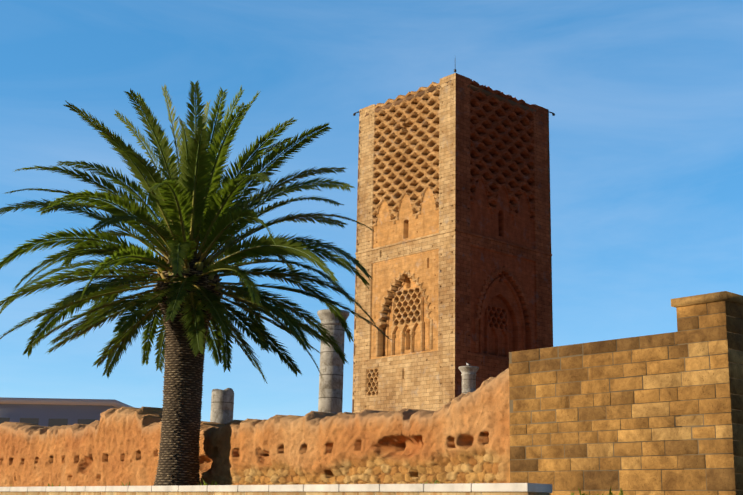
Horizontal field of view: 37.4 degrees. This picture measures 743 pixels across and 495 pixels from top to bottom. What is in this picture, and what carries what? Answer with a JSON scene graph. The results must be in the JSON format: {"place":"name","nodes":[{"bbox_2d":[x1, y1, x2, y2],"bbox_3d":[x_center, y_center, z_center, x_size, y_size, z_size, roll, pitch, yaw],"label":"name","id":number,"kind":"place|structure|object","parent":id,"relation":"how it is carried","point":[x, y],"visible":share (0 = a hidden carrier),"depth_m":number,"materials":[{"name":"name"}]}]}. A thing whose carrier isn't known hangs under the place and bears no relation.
{"place":"outdoors","nodes":[
{"label":"outdoors","id":0,"kind":"place"},
{"bbox_2d":[0,397,134,426],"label":"modern building","id":1,"kind":"structure","parent":0,"point":[49,412],"depth_m":149.75,"materials":[{"name":"paint"}]},
{"bbox_2d":[152,256,223,485],"bbox_3d":[-4.957,3.398,28.973,1.850,6.350,1.800,13,-18,-40],"label":"palm trunk","id":2,"kind":"object","parent":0,"point":[179,459],"visible":0.62,"depth_m":28.44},
{"bbox_2d":[156,254,222,298],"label":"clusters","id":3,"kind":"object","parent":2,"relation":"on","point":[209,259],"visible":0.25,"depth_m":28.98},
{"bbox_2d":[0,90,378,377],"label":"canary palm rachis","id":4,"kind":"object","parent":2,"relation":"attached to","point":[198,254],"visible":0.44,"depth_m":28.96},
{"bbox_2d":[0,81,391,383],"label":"palm fronds","id":5,"kind":"object","parent":2,"relation":"attached to","point":[182,185],"visible":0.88,"depth_m":28.70,"materials":[{"name":"green plant"}]},
{"bbox_2d":[48,480,624,494],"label":"weeds","id":6,"kind":"object","parent":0,"point":[610,492],"visible":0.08,"depth_m":18.60,"materials":[{"name":"green plant"}]},
{"bbox_2d":[210,309,478,423],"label":"stone columns","id":7,"kind":"structure","parent":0,"point":[330,400],"depth_m":45.91,"materials":[{"name":"stone"}]},
{"bbox_2d":[0,0,742,421],"label":"sky","id":8,"kind":"structure","parent":0,"point":[645,97],"materials":[{"name":"blue"}]},
{"label":"ground","id":9,"kind":"structure","parent":0,"visible":0},
{"bbox_2d":[0,492,549,494],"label":"retaining wall","id":10,"kind":"structure","parent":9,"relation":"on","point":[267,493],"depth_m":18.47,"materials":[{"name":"stone"}]},
{"bbox_2d":[0,483,551,492],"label":"wall coping","id":11,"kind":"object","parent":10,"relation":"on","point":[502,487],"depth_m":17.63,"materials":[{"name":"stone"}]},
{"bbox_2d":[509,291,742,494],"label":"ashlar wall","id":12,"kind":"structure","parent":9,"relation":"on","point":[658,414],"depth_m":19.03,"materials":[{"name":"stone"}]},
{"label":"esplanade terrace","id":13,"kind":"structure","parent":9,"relation":"on","visible":0},
{"bbox_2d":[0,368,509,486],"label":"old rampart wall","id":14,"kind":"structure","parent":13,"relation":"on","point":[463,437],"depth_m":26.28,"materials":[{"name":"orange stone"}]},
{"bbox_2d":[352,80,552,412],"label":"tower","id":15,"kind":"structure","parent":13,"relation":"on","point":[473,88],"depth_m":126.30,"materials":[{"name":"brown stone"}]},
{"bbox_2d":[352,73,455,412],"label":"tower wall","id":16,"kind":"structure","parent":15,"relation":"on","point":[405,255],"depth_m":121.63,"materials":[{"name":"stone"}]},
{"bbox_2d":[353,69,554,115],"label":"tower lamps and rod","id":17,"kind":"object","parent":15,"relation":"on","point":[354,114],"visible":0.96,"depth_m":130.90,"materials":[{"name":"grey metal"}]},
{"bbox_2d":[455,73,552,397],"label":"tower wall","id":18,"kind":"structure","parent":15,"relation":"on","point":[503,286],"depth_m":121.55,"materials":[{"name":"stone"}]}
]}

